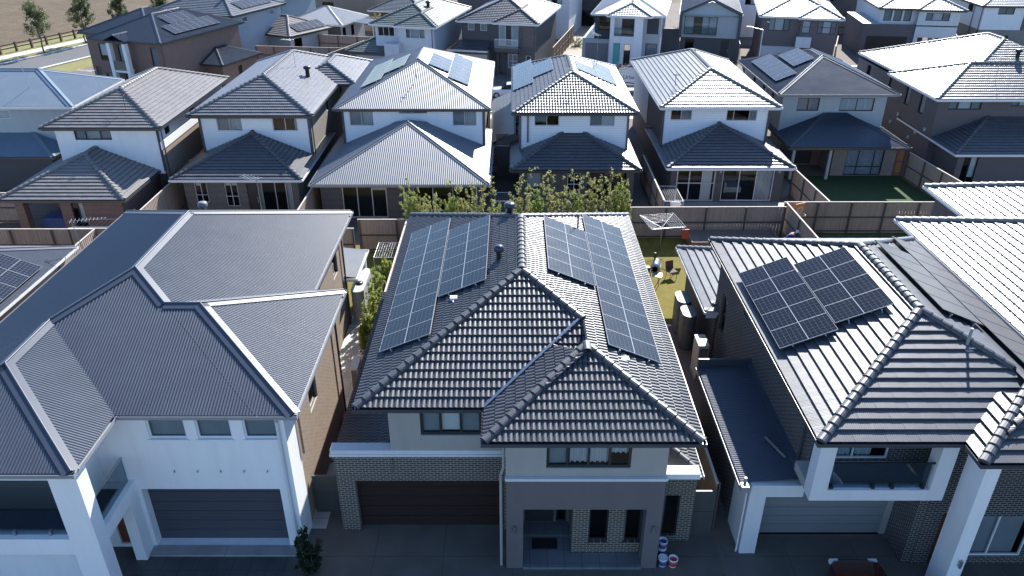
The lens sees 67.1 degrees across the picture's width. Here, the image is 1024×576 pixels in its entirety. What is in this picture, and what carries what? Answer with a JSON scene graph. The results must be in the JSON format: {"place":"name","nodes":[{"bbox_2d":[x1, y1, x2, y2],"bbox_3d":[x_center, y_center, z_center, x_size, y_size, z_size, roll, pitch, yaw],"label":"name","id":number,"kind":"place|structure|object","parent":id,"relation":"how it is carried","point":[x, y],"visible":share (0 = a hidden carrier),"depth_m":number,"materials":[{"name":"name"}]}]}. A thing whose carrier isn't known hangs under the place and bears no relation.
{"place":"outdoors","nodes":[
{"label":"outdoors","id":0,"kind":"place"},
{"bbox_2d":[0,45,89,67],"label":"road","id":1,"kind":"structure","parent":0,"point":[57,57],"depth_m":97.86,"materials":[{"name":"asphalt"}]},
{"bbox_2d":[0,32,92,71],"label":"verge","id":2,"kind":"structure","parent":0,"point":[77,65],"depth_m":102.82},
{"bbox_2d":[20,0,50,52],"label":"street tree","id":3,"kind":"object","parent":2,"relation":"on","point":[30,9],"visible":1,"depth_m":98.90,"materials":[{"name":"green plant"}]},
{"bbox_2d":[0,38,86,59],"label":"footpath","id":4,"kind":"structure","parent":2,"relation":"on","point":[40,49],"depth_m":103.34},
{"bbox_2d":[0,27,86,54],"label":"rail fence","id":5,"kind":"object","parent":2,"relation":"on","point":[60,37],"visible":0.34,"depth_m":105.30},
{"bbox_2d":[0,44,90,68],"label":"kerb","id":6,"kind":"structure","parent":2,"relation":"on","point":[53,65],"depth_m":97.86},
{"bbox_2d":[65,0,95,43],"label":"street tree","id":7,"kind":"object","parent":2,"relation":"on","point":[75,15],"visible":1,"depth_m":104.92,"materials":[{"name":"green plant"}]},
{"bbox_2d":[106,0,127,17],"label":"street tree","id":8,"kind":"object","parent":2,"relation":"on","point":[116,7],"visible":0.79,"depth_m":110.29,"materials":[{"name":"green plant"}]},
{"bbox_2d":[0,217,105,321],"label":"house","id":9,"kind":"structure","parent":0,"point":[26,272],"depth_m":39.20,"materials":[{"name":"grey metal"}]},
{"bbox_2d":[35,210,88,243],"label":"patio paving","id":10,"kind":"structure","parent":0,"point":[39,223],"depth_m":52.14,"materials":[{"name":"concrete"}]},
{"bbox_2d":[43,211,85,227],"bbox_3d":[-29.950,-4.505,51.660,2.100,0.850,1.200,0,28,0],"label":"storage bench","id":11,"kind":"object","parent":10,"relation":"on","point":[53,219],"visible":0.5,"depth_m":51.17,"materials":[{"name":"blue plastic"}]},
{"bbox_2d":[0,58,124,189],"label":"house","id":12,"kind":"structure","parent":0,"point":[32,100],"depth_m":57.38,"materials":[{"name":"blue metal"}]},
{"bbox_2d":[0,0,174,47],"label":"field","id":13,"kind":"structure","parent":0,"point":[12,19],"depth_m":127.83,"materials":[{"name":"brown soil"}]},
{"bbox_2d":[113,547,298,575],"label":"driveway","id":14,"kind":"structure","parent":0,"point":[129,563],"depth_m":26.52,"materials":[{"name":"concrete"}]},
{"bbox_2d":[168,39,370,209],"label":"house","id":15,"kind":"structure","parent":0,"point":[274,122],"depth_m":55.27,"materials":[{"name":"tile"}]},
{"bbox_2d":[216,119,242,130],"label":"window","id":16,"kind":"structure","parent":15,"relation":"in","point":[222,124],"depth_m":55.33,"materials":[{"name":"glass"}]},
{"bbox_2d":[246,183,260,209],"bbox_3d":[-17.770,-6.177,53.178,0.740,2.250,0.100,0,28,0],"label":"door","id":17,"kind":"structure","parent":15,"relation":"in","point":[252,189],"depth_m":53.10,"materials":[{"name":"metal"}]},
{"bbox_2d":[297,512,343,575],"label":"path","id":18,"kind":"structure","parent":0,"point":[330,536],"depth_m":27.47,"materials":[{"name":"concrete"}]},
{"bbox_2d":[297,5,374,43],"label":"house","id":19,"kind":"structure","parent":0,"point":[344,22],"depth_m":106.76,"materials":[{"name":"silver metal"}]},
{"bbox_2d":[311,315,363,528],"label":"side path","id":20,"kind":"structure","parent":0,"point":[350,348],"depth_m":37.26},
{"bbox_2d":[315,0,387,16],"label":"house","id":21,"kind":"structure","parent":0,"point":[360,6],"depth_m":124.74,"materials":[{"name":"grey tile"}]},
{"bbox_2d":[345,245,395,310],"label":"lawn","id":22,"kind":"structure","parent":0,"point":[370,261],"depth_m":47.30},
{"bbox_2d":[351,268,371,320],"bbox_3d":[-8.100,0.289,41.748,0.700,1.830,2.800,0,28,0],"label":"water tank","id":23,"kind":"object","parent":22,"relation":"on","point":[359,288],"visible":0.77,"depth_m":40.77,"materials":[{"name":"grey plastic"}]},
{"bbox_2d":[367,0,417,17],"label":"house","id":24,"kind":"structure","parent":0,"point":[386,7],"depth_m":115.30,"materials":[{"name":"grey tile"}]},
{"bbox_2d":[308,47,494,218],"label":"house","id":25,"kind":"structure","parent":0,"point":[419,118],"depth_m":56.00,"materials":[{"name":"grey metal"}]},
{"bbox_2d":[349,112,373,125],"bbox_3d":[-11.055,-12.524,56.779,1.750,1.100,0.206,0,28,0],"label":"window","id":26,"kind":"structure","parent":25,"relation":"in","point":[356,118],"depth_m":56.85,"materials":[{"name":"glass"}]},
{"bbox_2d":[452,112,476,125],"bbox_3d":[-3.485,-12.541,56.769,1.750,1.140,0.205,0,28,0],"label":"window","id":27,"kind":"structure","parent":25,"relation":"in","point":[459,118],"depth_m":56.85,"materials":[{"name":"glass"}]},
{"bbox_2d":[344,0,471,59],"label":"house","id":28,"kind":"structure","parent":0,"point":[432,24],"depth_m":87.89,"materials":[{"name":"paint"}]},
{"bbox_2d":[332,525,505,575],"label":"driveway","id":29,"kind":"structure","parent":0,"point":[419,550],"depth_m":27.06,"materials":[{"name":"concrete"}]},
{"bbox_2d":[447,0,560,74],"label":"house","id":30,"kind":"structure","parent":0,"point":[504,35],"depth_m":89.29,"materials":[{"name":"tile"}]},
{"bbox_2d":[0,3,1020,575],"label":"ground","id":31,"kind":"structure","parent":0,"point":[510,185],"depth_m":55.30,"materials":[{"name":"concrete"}]},
{"bbox_2d":[0,192,19,222],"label":"timber fence","id":32,"kind":"object","parent":31,"relation":"on","point":[11,213],"visible":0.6,"depth_m":52.06,"materials":[{"name":"brown wood"}]},
{"bbox_2d":[0,228,92,252],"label":"timber fence","id":33,"kind":"object","parent":31,"relation":"on","point":[21,236],"visible":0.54,"depth_m":46.40,"materials":[{"name":"brown wood"}]},
{"bbox_2d":[65,229,96,263],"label":"timber fence","id":34,"kind":"object","parent":31,"relation":"on","point":[89,237],"visible":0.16,"depth_m":45.06,"materials":[{"name":"brown wood"}]},
{"bbox_2d":[0,67,229,234],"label":"house","id":35,"kind":"structure","parent":31,"relation":"on","point":[124,145],"depth_m":52.52,"materials":[{"name":"grey tile"}]},
{"bbox_2d":[74,131,111,139],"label":"window","id":36,"kind":"structure","parent":35,"relation":"in","point":[79,135],"depth_m":52.61,"materials":[{"name":"clear glass"}]},
{"bbox_2d":[77,6,244,79],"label":"house","id":37,"kind":"structure","parent":31,"relation":"on","point":[125,46],"depth_m":80.75,"materials":[{"name":"metal"}]},
{"bbox_2d":[140,182,186,209],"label":"timber fence","id":38,"kind":"object","parent":31,"relation":"on","point":[169,194],"visible":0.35,"depth_m":52.87,"materials":[{"name":"brown wood"}]},
{"bbox_2d":[0,174,368,575],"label":"house","id":39,"kind":"structure","parent":31,"relation":"on","point":[161,371],"depth_m":26.26,"materials":[{"name":"grey metal"}]},
{"bbox_2d":[146,420,188,440],"bbox_3d":[-11.110,4.521,24.844,1.320,0.880,0.230,0,28,0],"label":"window","id":40,"kind":"structure","parent":39,"relation":"in","point":[157,428],"depth_m":24.97,"materials":[{"name":"clear glass"}]},
{"bbox_2d":[195,420,234,440],"bbox_3d":[-9.590,4.521,24.844,1.220,0.880,0.230,0,28,0],"label":"window","id":41,"kind":"structure","parent":39,"relation":"in","point":[205,428],"depth_m":24.97,"materials":[{"name":"clear glass"}]},
{"bbox_2d":[147,489,288,537],"bbox_3d":[-10.160,7.751,26.946,4.680,2.640,0.060,0,28,0],"label":"garage door","id":42,"kind":"structure","parent":39,"relation":"in","point":[179,513],"depth_m":26.99,"materials":[{"name":"metal"}]},
{"bbox_2d":[242,420,277,440],"bbox_3d":[-8.095,4.521,24.844,1.170,0.880,0.230,0,28,0],"label":"window","id":43,"kind":"structure","parent":39,"relation":"in","point":[252,428],"depth_m":24.97,"materials":[{"name":"clear glass"}]},
{"bbox_2d":[311,475,340,511],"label":"side gate","id":44,"kind":"structure","parent":39,"relation":"attached to","point":[325,489],"depth_m":28.24,"materials":[{"name":"metal"}]},
{"bbox_2d":[67,228,355,248],"bbox_3d":[-18.050,-2.612,46.744,17.120,2.190,0.170,0,28,0],"label":"timber fence","id":45,"kind":"object","parent":31,"relation":"on","point":[349,237],"visible":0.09,"depth_m":46.49,"materials":[{"name":"brown wood"}]},
{"bbox_2d":[156,0,285,56],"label":"house","id":46,"kind":"structure","parent":31,"relation":"on","point":[259,18],"depth_m":95.22,"materials":[{"name":"paint"}]},
{"bbox_2d":[199,44,262,87],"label":"house","id":47,"kind":"structure","parent":31,"relation":"on","point":[225,60],"depth_m":84.59,"materials":[{"name":"metal"}]},
{"bbox_2d":[279,0,315,16],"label":"house","id":48,"kind":"structure","parent":31,"relation":"on","point":[295,8],"depth_m":108.46,"materials":[{"name":"silver metal"}]},
{"bbox_2d":[265,14,333,52],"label":"house","id":49,"kind":"structure","parent":31,"relation":"on","point":[290,27],"depth_m":99.46,"materials":[{"name":"grey tile"}]},
{"bbox_2d":[255,46,351,59],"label":"timber fence","id":50,"kind":"object","parent":31,"relation":"on","point":[267,51],"visible":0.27,"depth_m":94.37,"materials":[{"name":"brown wood"}]},
{"bbox_2d":[292,524,322,575],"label":"shrub","id":51,"kind":"object","parent":31,"relation":"on","point":[308,556],"visible":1,"depth_m":25.84,"materials":[{"name":"green plant"}]},
{"bbox_2d":[297,188,321,209],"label":"timber fence","id":52,"kind":"object","parent":31,"relation":"on","point":[310,200],"visible":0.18,"depth_m":52.29,"materials":[{"name":"brown wood"}]},
{"bbox_2d":[300,34,371,49],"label":"timber fence","id":53,"kind":"object","parent":31,"relation":"on","point":[337,41],"visible":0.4,"depth_m":101.04,"materials":[{"name":"brown wood"}]},
{"bbox_2d":[358,313,372,350],"bbox_3d":[-6.994,2.443,37.211,0.974,2.619,0.869,-9,30,-16],"label":"bamboo","id":54,"kind":"object","parent":31,"relation":"on","point":[364,333],"visible":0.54,"depth_m":36.97,"materials":[{"name":"green plant"}]},
{"bbox_2d":[361,291,377,328],"bbox_3d":[-6.949,1.623,38.127,1.049,3.057,1.048,0,28,0],"label":"bamboo","id":55,"kind":"object","parent":31,"relation":"on","point":[372,305],"visible":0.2,"depth_m":37.68,"materials":[{"name":"green plant"}]},
{"bbox_2d":[357,219,407,250],"bbox_3d":[-1.150,-3.254,47.932,16.720,2.190,0.170,0,28,0],"label":"timber fence","id":56,"kind":"object","parent":31,"relation":"on","point":[368,238],"visible":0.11,"depth_m":47.88,"materials":[{"name":"brown wood"}]},
{"bbox_2d":[399,177,417,220],"bbox_3d":[-6.474,-4.748,48.139,1.274,4.732,1.540,0,28,0],"label":"shrub","id":57,"kind":"object","parent":31,"relation":"on","point":[411,206],"visible":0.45,"depth_m":47.75,"materials":[{"name":"green plant"}]},
{"bbox_2d":[329,201,707,568],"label":"house","id":58,"kind":"structure","parent":31,"relation":"on","point":[523,352],"depth_m":26.46,"materials":[{"name":"grey tile"}]},
{"bbox_2d":[357,481,503,524],"bbox_3d":[-2.880,7.608,27.653,5.160,2.340,0.060,0,28,0],"label":"garage door","id":59,"kind":"structure","parent":58,"relation":"in","point":[381,502],"depth_m":27.66,"materials":[{"name":"metal"}]},
{"bbox_2d":[420,413,481,433],"bbox_3d":[-2.025,4.403,25.695,2.050,1.080,0.120,0,28,0],"label":"window","id":60,"kind":"structure","parent":58,"relation":"in","point":[431,423],"depth_m":25.80,"materials":[{"name":"clear glass"}]},
{"bbox_2d":[524,510,553,519],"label":"window","id":61,"kind":"structure","parent":58,"relation":"in","point":[529,514],"depth_m":27.93,"materials":[{"name":"glass"}]},
{"bbox_2d":[546,448,631,466],"bbox_3d":[2.415,5.170,24.295,2.670,1.020,0.206,0,28,0],"label":"window","id":62,"kind":"structure","parent":58,"relation":"in","point":[556,457],"depth_m":24.40,"materials":[{"name":"clear glass"}]},
{"bbox_2d":[690,490,717,531],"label":"side gate","id":63,"kind":"structure","parent":58,"relation":"attached to","point":[703,510],"depth_m":27.32,"materials":[{"name":"metal"}]},
{"bbox_2d":[544,0,581,38],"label":"house","id":64,"kind":"structure","parent":31,"relation":"on","point":[568,14],"depth_m":108.96,"materials":[{"name":"paint"}]},
{"bbox_2d":[491,33,642,203],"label":"house","id":65,"kind":"structure","parent":31,"relation":"on","point":[560,116],"depth_m":55.92,"materials":[{"name":"grey tile"}]},
{"bbox_2d":[590,116,614,125],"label":"window","id":66,"kind":"structure","parent":65,"relation":"in","point":[594,120],"depth_m":55.82,"materials":[{"name":"glass"}]},
{"bbox_2d":[612,173,629,212],"bbox_3d":[6.706,-4.794,48.143,1.114,4.706,1.178,17,33,28],"label":"shrub","id":67,"kind":"object","parent":31,"relation":"on","point":[616,200],"visible":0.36,"depth_m":47.75,"materials":[{"name":"green plant"}]},
{"bbox_2d":[640,155,664,209],"bbox_3d":[9.875,-6.923,54.730,0.170,2.190,9.120,0,28,0],"label":"timber fence","id":68,"kind":"object","parent":31,"relation":"on","point":[647,177],"visible":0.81,"depth_m":54.99,"materials":[{"name":"brown wood"}]},
{"bbox_2d":[644,260,720,528],"bbox_3d":[7.225,1.817,38.538,0.170,2.190,25.120,0,28,0],"label":"timber fence","id":69,"kind":"object","parent":31,"relation":"on","point":[706,483],"visible":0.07,"depth_m":28.28,"materials":[{"name":"brown wood"}]},
{"bbox_2d":[752,0,845,56],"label":"house","id":70,"kind":"structure","parent":31,"relation":"on","point":[801,24],"depth_m":92.10,"materials":[{"name":"tile"}]},
{"bbox_2d":[760,45,794,55],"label":"garage door","id":71,"kind":"structure","parent":70,"relation":"in","point":[765,50],"depth_m":93.71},
{"bbox_2d":[768,18,790,30],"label":"window","id":72,"kind":"structure","parent":70,"relation":"in","point":[778,24],"depth_m":92.37,"materials":[{"name":"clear glass"}]},
{"bbox_2d":[788,170,829,222],"bbox_3d":[20.450,-6.163,53.321,0.170,2.190,6.325,-1,28,-2],"label":"timber fence","id":73,"kind":"object","parent":31,"relation":"on","point":[811,192],"visible":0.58,"depth_m":54.13,"materials":[{"name":"brown wood"}]},
{"bbox_2d":[737,48,911,178],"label":"house","id":74,"kind":"structure","parent":31,"relation":"on","point":[832,111],"depth_m":60.40,"materials":[{"name":"metal"}]},
{"bbox_2d":[796,98,819,110],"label":"window","id":75,"kind":"structure","parent":74,"relation":"in","point":[804,104],"depth_m":60.55,"materials":[{"name":"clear glass"}]},
{"bbox_2d":[839,98,874,110],"bbox_3d":[26.995,-14.399,60.496,2.670,1.010,0.130,0,28,0],"label":"window","id":76,"kind":"structure","parent":74,"relation":"in","point":[846,104],"depth_m":60.54,"materials":[{"name":"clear glass"}]},
{"bbox_2d":[843,150,884,174],"bbox_3d":[27.395,-9.936,60.164,2.930,2.270,0.206,0,28,0],"label":"sliding door","id":77,"kind":"structure","parent":74,"relation":"in","point":[858,162],"depth_m":60.28,"materials":[{"name":"clear glass"}]},
{"bbox_2d":[676,235,1023,575],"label":"house","id":78,"kind":"structure","parent":31,"relation":"on","point":[907,353],"depth_m":26.33,"materials":[{"name":"tile"}]},
{"bbox_2d":[759,492,886,531],"bbox_3d":[10.950,7.713,27.289,4.500,2.500,0.060,0,28,0],"label":"garage door","id":79,"kind":"structure","parent":78,"relation":"in","point":[780,514],"depth_m":27.47,"materials":[{"name":"metal"}]},
{"bbox_2d":[836,448,888,457],"bbox_3d":[11.200,4.843,25.185,2.300,1.650,0.204,0,28,0],"label":"sliding door","id":80,"kind":"structure","parent":78,"relation":"in","point":[842,451],"depth_m":25.51,"materials":[{"name":"clear glass"}]},
{"bbox_2d":[969,516,1023,554],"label":"window","id":81,"kind":"structure","parent":78,"relation":"in","point":[996,535],"depth_m":26.22,"materials":[{"name":"clear glass"}]},
{"bbox_2d":[891,150,907,175],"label":"fence","id":82,"kind":"object","parent":31,"relation":"on","point":[901,156],"visible":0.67,"depth_m":60.11,"materials":[{"name":"brown wood"}]},
{"bbox_2d":[562,26,590,56],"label":"sand driveway","id":83,"kind":"structure","parent":0,"point":[581,32],"depth_m":106.33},
{"bbox_2d":[553,25,573,55],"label":"timber fence","id":84,"kind":"object","parent":83,"relation":"on","point":[559,48],"visible":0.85,"depth_m":101.27,"materials":[{"name":"brown wood"}]},
{"bbox_2d":[581,0,601,26],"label":"house","id":85,"kind":"structure","parent":0,"point":[588,8],"depth_m":117.98,"materials":[{"name":"metal"}]},
{"bbox_2d":[506,541,723,575],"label":"path","id":86,"kind":"structure","parent":0,"point":[698,558],"depth_m":26.37,"materials":[{"name":"concrete"}]},
{"bbox_2d":[582,0,671,65],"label":"house","id":87,"kind":"structure","parent":0,"point":[637,26],"depth_m":93.68,"materials":[{"name":"white paint"}]},
{"bbox_2d":[585,43,607,62],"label":"garage door","id":88,"kind":"structure","parent":87,"relation":"in","point":[591,52],"depth_m":95.38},
{"bbox_2d":[667,326,710,417],"bbox_3d":[8.625,4.361,36.105,2.250,0.001,10.000,0,28,0],"label":"gravel strip","id":89,"kind":"object","parent":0,"point":[694,386],"visible":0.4,"depth_m":36.81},
{"bbox_2d":[671,291,691,334],"bbox_3d":[8.725,1.305,39.739,0.750,1.950,1.300,0,28,0],"label":"water tank","id":90,"kind":"object","parent":89,"relation":"on","point":[681,298],"visible":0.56,"depth_m":39.40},
{"bbox_2d":[677,305,696,350],"bbox_3d":[8.700,1.994,38.463,0.700,1.950,1.200,0,28,0],"label":"water tank","id":91,"kind":"object","parent":89,"relation":"on","point":[686,327],"visible":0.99,"depth_m":38.06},
{"bbox_2d":[689,334,709,379],"bbox_3d":[8.800,3.249,36.186,0.560,1.895,1.060,0,28,0],"label":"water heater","id":92,"kind":"object","parent":89,"relation":"on","point":[701,345],"visible":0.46,"depth_m":35.78,"materials":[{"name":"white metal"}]},
{"bbox_2d":[661,0,742,61],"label":"house","id":93,"kind":"structure","parent":0,"point":[712,26],"depth_m":96.36,"materials":[{"name":"paint"}]},
{"bbox_2d":[683,16,717,34],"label":"window","id":94,"kind":"structure","parent":93,"relation":"in","point":[709,24],"depth_m":96.12,"materials":[{"name":"clear glass"}]},
{"bbox_2d":[636,232,783,323],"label":"lawn","id":95,"kind":"structure","parent":0,"point":[666,289],"depth_m":46.23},
{"bbox_2d":[630,206,786,238],"bbox_3d":[12.400,-4.204,49.692,10.220,2.190,0.170,0,28,0],"label":"timber fence","id":96,"kind":"object","parent":95,"relation":"on","point":[641,228],"visible":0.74,"depth_m":49.60,"materials":[{"name":"brown wood"}]},
{"bbox_2d":[685,226,778,245],"bbox_3d":[14.000,-3.128,49.267,5.600,0.700,2.480,0,28,0],"label":"garden bed","id":97,"kind":"object","parent":95,"relation":"on","point":[698,237],"visible":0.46,"depth_m":49.28,"materials":[{"name":"soil"}]},
{"bbox_2d":[782,202,818,237],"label":"timber fence","id":98,"kind":"object","parent":95,"relation":"on","point":[799,224],"visible":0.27,"depth_m":48.45,"materials":[{"name":"brown wood"}]},
{"bbox_2d":[630,48,796,201],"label":"house","id":99,"kind":"structure","parent":0,"point":[700,124],"depth_m":57.12,"materials":[{"name":"tile"}]},
{"bbox_2d":[674,171,715,200],"bbox_3d":[13.115,-7.415,55.283,2.770,2.470,0.120,0,28,0],"label":"sliding door","id":100,"kind":"structure","parent":99,"relation":"in","point":[706,179],"depth_m":55.35,"materials":[{"name":"silver metal"}]},
{"bbox_2d":[720,171,774,200],"bbox_3d":[16.825,-7.417,55.330,3.650,2.390,0.205,0,28,0],"label":"sliding door","id":101,"kind":"structure","parent":99,"relation":"in","point":[763,179],"depth_m":55.44,"materials":[{"name":"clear glass"}]},
{"bbox_2d":[664,202,783,228],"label":"patio paving","id":102,"kind":"structure","parent":0,"point":[666,204],"depth_m":55.27,"materials":[{"name":"concrete"}]},
{"bbox_2d":[739,0,756,36],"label":"house","id":103,"kind":"structure","parent":0,"point":[748,8],"depth_m":110.00,"materials":[{"name":"paint"}]},
{"bbox_2d":[828,0,857,32],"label":"house","id":104,"kind":"structure","parent":0,"point":[843,7],"depth_m":111.77,"materials":[{"name":"tile"}]},
{"bbox_2d":[783,176,934,224],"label":"lawn","id":105,"kind":"structure","parent":0,"point":[864,188],"depth_m":58.05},
{"bbox_2d":[902,152,963,199],"bbox_3d":[30.725,-7.326,55.476,0.170,2.190,8.667,-3,28,-5],"label":"timber fence","id":106,"kind":"object","parent":105,"relation":"on","point":[919,166],"visible":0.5,"depth_m":57.38,"materials":[{"name":"brown wood"}]},
{"bbox_2d":[814,228,908,237],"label":"lawn","id":107,"kind":"structure","parent":0,"point":[857,234],"depth_m":50.70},
{"bbox_2d":[784,201,933,232],"bbox_3d":[23.125,-4.608,50.440,10.970,2.190,0.170,0,28,0],"label":"timber fence","id":108,"kind":"object","parent":107,"relation":"on","point":[817,217],"visible":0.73,"depth_m":50.35,"materials":[{"name":"brown wood"}]},
{"bbox_2d":[719,539,1023,575],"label":"driveway","id":109,"kind":"structure","parent":0,"point":[789,557],"depth_m":26.79,"materials":[{"name":"concrete"}]},
{"bbox_2d":[828,559,886,575],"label":"parked car","id":110,"kind":"object","parent":109,"relation":"on","point":[855,567],"visible":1,"depth_m":25.37,"materials":[{"name":"red metal"}]},
{"bbox_2d":[842,0,968,55],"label":"house","id":111,"kind":"structure","parent":0,"point":[872,24],"depth_m":97.86,"materials":[{"name":"paint"}]},
{"bbox_2d":[864,36,906,49],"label":"garage door","id":112,"kind":"structure","parent":111,"relation":"in","point":[872,42],"depth_m":98.84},
{"bbox_2d":[857,32,1023,182],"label":"house","id":113,"kind":"structure","parent":0,"point":[956,109],"depth_m":60.02,"materials":[{"name":"grey tile"}]},
{"bbox_2d":[948,102,981,109],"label":"window","id":114,"kind":"structure","parent":113,"relation":"in","point":[952,105],"depth_m":59.09,"materials":[{"name":"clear glass"}]},
{"bbox_2d":[893,181,1023,339],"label":"house","id":115,"kind":"structure","parent":0,"point":[969,236],"depth_m":34.49,"materials":[{"name":"metal"}]},
{"bbox_2d":[950,0,1023,45],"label":"house","id":116,"kind":"structure","parent":0,"point":[1004,18],"depth_m":100.01,"materials":[{"name":"tile"}]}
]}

